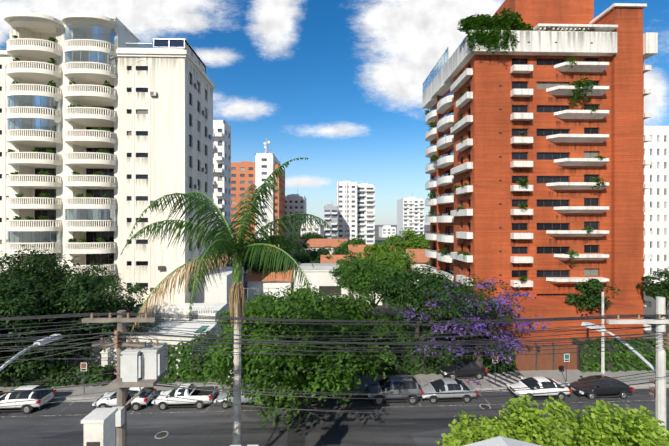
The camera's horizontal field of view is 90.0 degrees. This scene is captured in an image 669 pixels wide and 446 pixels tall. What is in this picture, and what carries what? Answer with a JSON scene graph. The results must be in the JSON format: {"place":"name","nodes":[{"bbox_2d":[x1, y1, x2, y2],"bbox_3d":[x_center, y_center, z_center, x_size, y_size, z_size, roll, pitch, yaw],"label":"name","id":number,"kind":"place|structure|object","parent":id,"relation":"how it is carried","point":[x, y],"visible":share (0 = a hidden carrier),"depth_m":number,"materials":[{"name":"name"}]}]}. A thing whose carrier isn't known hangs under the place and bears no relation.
{"place":"outdoors","nodes":[
{"label":"outdoors","id":0,"kind":"place"},
{"bbox_2d":[0,225,668,445],"bbox_3d":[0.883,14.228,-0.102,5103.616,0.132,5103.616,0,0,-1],"label":"street","id":1,"kind":"structure","parent":0,"point":[58,423],"depth_m":24.70,"materials":[{"name":"grey asphalt"}]},
{"bbox_2d":[0,383,55,413],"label":"car","id":2,"kind":"object","parent":1,"relation":"on","point":[25,396],"visible":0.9,"depth_m":25.17,"materials":[{"name":"white metal"}]},
{"bbox_2d":[0,245,162,384],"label":"tree","id":3,"kind":"object","parent":1,"relation":"on","point":[32,289],"visible":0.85,"depth_m":30.38,"materials":[{"name":"green plant"}]},
{"bbox_2d":[0,13,214,305],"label":"white building","id":4,"kind":"structure","parent":1,"relation":"on","point":[151,109],"depth_m":46.17,"materials":[{"name":"beige paint"}]},
{"bbox_2d":[6,35,111,264],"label":"balcony plants","id":5,"kind":"object","parent":4,"relation":"on","point":[52,61],"visible":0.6,"depth_m":45.26,"materials":[{"name":"green plant"}]},
{"bbox_2d":[92,387,155,410],"bbox_3d":[-16.355,13.549,26.192,3.938,1.473,1.952,0,0,-3],"label":"hatchback car","id":6,"kind":"object","parent":1,"relation":"on","point":[104,402],"visible":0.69,"depth_m":25.52,"materials":[{"name":"white metal"}]},
{"bbox_2d":[152,383,217,409],"bbox_3d":[-11.712,13.543,26.403,4.488,1.486,1.933,0,0,-3],"label":"pickup car","id":7,"kind":"object","parent":1,"relation":"on","point":[188,394],"visible":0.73,"depth_m":25.69,"materials":[{"name":"white metal"}]},
{"bbox_2d":[214,259,231,266],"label":"tree","id":8,"kind":"object","parent":1,"relation":"on","point":[229,265],"depth_m":61.61,"materials":[{"name":"green plant"}]},
{"bbox_2d":[120,158,339,444],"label":"royal palm","id":9,"kind":"object","parent":1,"relation":"on","point":[228,246],"visible":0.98,"depth_m":14.16,"materials":[{"name":"green plant"}]},
{"bbox_2d":[214,383,274,408],"bbox_3d":[-7.069,13.574,26.614,4.488,1.422,1.971,0,0,-3],"label":"sedan car","id":10,"kind":"object","parent":1,"relation":"on","point":[219,398],"visible":0.31,"depth_m":25.81,"materials":[{"name":"silver metal"}]},
{"bbox_2d":[232,252,259,271],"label":"tree","id":11,"kind":"object","parent":1,"relation":"on","point":[245,266],"visible":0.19,"depth_m":70.99,"materials":[{"name":"green plant"}]},
{"bbox_2d":[249,247,297,271],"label":"tree","id":12,"kind":"object","parent":1,"relation":"on","point":[261,266],"visible":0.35,"depth_m":63.59,"materials":[{"name":"green plant"}]},
{"bbox_2d":[262,238,294,250],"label":"tree","id":13,"kind":"object","parent":1,"relation":"on","point":[281,246],"visible":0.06,"depth_m":106.86,"materials":[{"name":"green plant"}]},
{"bbox_2d":[189,283,396,429],"bbox_3d":[-2.882,9.683,26.611,15.342,9.095,19.087,0,0,-1],"label":"tree","id":14,"kind":"object","parent":1,"relation":"on","point":[299,304],"visible":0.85,"depth_m":22.76,"materials":[{"name":"green plant"}]},
{"bbox_2d":[296,239,309,252],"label":"tree","id":15,"kind":"object","parent":1,"relation":"on","point":[304,245],"visible":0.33,"depth_m":87.20,"materials":[{"name":"green plant"}]},
{"bbox_2d":[290,231,327,240],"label":"tree","id":16,"kind":"object","parent":1,"relation":"on","point":[309,235],"visible":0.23,"depth_m":132.27,"materials":[{"name":"green plant"}]},
{"bbox_2d":[81,408,541,445],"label":"building","id":17,"kind":"structure","parent":1,"relation":"on","point":[99,426],"depth_m":5.32,"materials":[{"name":"white paint"}]},
{"bbox_2d":[194,239,429,309],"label":"houses","id":18,"kind":"structure","parent":1,"relation":"on","point":[319,276],"depth_m":61.54,"materials":[{"name":"paint"}]},
{"bbox_2d":[292,246,355,262],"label":"dark tree","id":19,"kind":"object","parent":1,"relation":"on","point":[314,255],"visible":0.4,"depth_m":80.10,"materials":[{"name":"green plant"}]},
{"bbox_2d":[0,313,668,387],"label":"hedges","id":20,"kind":"object","parent":1,"relation":"on","point":[185,364],"visible":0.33,"depth_m":31.27,"materials":[{"name":"green plant"}]},
{"bbox_2d":[0,292,668,445],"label":"poles and wires","id":21,"kind":"object","parent":1,"relation":"on","point":[142,364],"visible":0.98,"depth_m":10.51,"materials":[{"name":"concrete"}]},
{"bbox_2d":[1,296,668,393],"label":"boundary wall","id":22,"kind":"structure","parent":1,"relation":"on","point":[550,306],"depth_m":36.87,"materials":[{"name":"orange brick"}]},
{"bbox_2d":[332,235,365,254],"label":"dark tree","id":23,"kind":"object","parent":1,"relation":"on","point":[354,241],"visible":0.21,"depth_m":96.24,"materials":[{"name":"green plant"}]},
{"bbox_2d":[329,253,375,300],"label":"tree","id":24,"kind":"object","parent":1,"relation":"on","point":[335,272],"visible":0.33,"depth_m":56.77,"materials":[{"name":"green plant"}]},
{"bbox_2d":[334,258,408,330],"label":"tree","id":25,"kind":"object","parent":1,"relation":"on","point":[358,278],"visible":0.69,"depth_m":41.97,"materials":[{"name":"green plant"}]},
{"bbox_2d":[352,241,415,269],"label":"tree","id":26,"kind":"object","parent":1,"relation":"on","point":[400,259],"visible":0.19,"depth_m":73.59,"materials":[{"name":"green plant"}]},
{"bbox_2d":[362,250,406,268],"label":"tree","id":27,"kind":"object","parent":1,"relation":"on","point":[380,258],"visible":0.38,"depth_m":63.05,"materials":[{"name":"green plant"}]},
{"bbox_2d":[365,374,422,405],"bbox_3d":[4.777,13.422,27.153,4.388,1.724,2.067,0,0,-3],"label":"suv","id":28,"kind":"object","parent":1,"relation":"on","point":[400,385],"visible":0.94,"depth_m":26.40,"materials":[{"name":"grey metal"}]},
{"bbox_2d":[385,227,429,251],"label":"tree","id":29,"kind":"object","parent":1,"relation":"on","point":[409,239],"visible":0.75,"depth_m":96.80,"materials":[{"name":"green plant"}]},
{"bbox_2d":[367,264,478,336],"bbox_3d":[9.625,9.548,37.779,12.293,9.280,10.070,0,0,-1],"label":"tree","id":30,"kind":"object","parent":1,"relation":"on","point":[395,291],"visible":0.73,"depth_m":36.17,"materials":[{"name":"green plant"}]},
{"bbox_2d":[420,378,477,403],"bbox_3d":[9.153,13.574,27.351,4.488,1.422,1.971,0,0,-3],"label":"sedan car","id":31,"kind":"object","parent":1,"relation":"on","point":[446,385],"visible":0.79,"depth_m":26.66,"materials":[{"name":"silver metal"}]},
{"bbox_2d":[439,358,486,379],"bbox_3d":[11.832,13.423,31.027,3.938,1.473,1.952,0,0,-3],"label":"car","id":32,"kind":"object","parent":1,"relation":"on","point":[461,367],"visible":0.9,"depth_m":30.29,"materials":[{"name":"black metal"}]},
{"bbox_2d":[391,273,550,378],"bbox_3d":[11.965,9.475,30.669,13.232,9.423,11.307,0,0,-1],"label":"jacaranda tree","id":33,"kind":"object","parent":1,"relation":"on","point":[460,308],"visible":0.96,"depth_m":29.72,"materials":[{"name":"purple plant"}]},
{"bbox_2d":[419,374,545,408],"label":"fallen petals","id":34,"kind":"object","parent":1,"relation":"on","point":[470,379],"visible":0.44,"depth_m":30.07,"materials":[{"name":"plant"}]},
{"bbox_2d":[506,376,571,400],"bbox_3d":[16.891,13.574,27.703,4.488,1.422,1.971,0,0,-3],"label":"sedan car","id":35,"kind":"object","parent":1,"relation":"on","point":[533,382],"visible":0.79,"depth_m":27.06,"materials":[{"name":"white metal"}]},
{"bbox_2d":[422,0,657,335],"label":"orange building","id":36,"kind":"structure","parent":1,"relation":"on","point":[493,228],"depth_m":42.50,"materials":[{"name":"brick"}]},
{"bbox_2d":[424,8,605,283],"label":"balcony plants","id":37,"kind":"object","parent":36,"relation":"on","point":[506,21],"visible":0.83,"depth_m":41.57,"materials":[{"name":"green plant"}]},
{"bbox_2d":[436,394,668,445],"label":"shrubs","id":38,"kind":"object","parent":1,"relation":"on","point":[522,422],"visible":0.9,"depth_m":7.62,"materials":[{"name":"green plant"}]},
{"bbox_2d":[565,278,620,310],"bbox_3d":[28.613,10.194,37.526,4.884,7.988,4.427,0,0,-1],"label":"tree","id":39,"kind":"object","parent":1,"relation":"on","point":[590,288],"visible":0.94,"depth_m":36.92,"materials":[{"name":"green plant"}]},
{"bbox_2d":[566,375,633,399],"bbox_3d":[22.120,13.574,27.941,4.488,1.422,1.971,0,0,-3],"label":"sedan car","id":40,"kind":"object","parent":1,"relation":"on","point":[591,394],"visible":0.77,"depth_m":27.22,"materials":[{"name":"black metal"}]},
{"bbox_2d":[637,268,668,336],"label":"tree","id":41,"kind":"object","parent":1,"relation":"on","point":[655,290],"visible":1,"depth_m":40.84,"materials":[{"name":"green plant"}]},
{"bbox_2d":[0,0,668,224],"label":"sky","id":42,"kind":"structure","parent":0,"point":[337,85],"materials":[{"name":"blue"}]},
{"bbox_2d":[213,120,668,283],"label":"distant buildings","id":43,"kind":"structure","parent":0,"point":[350,215],"depth_m":148.81,"materials":[{"name":"white concrete"}]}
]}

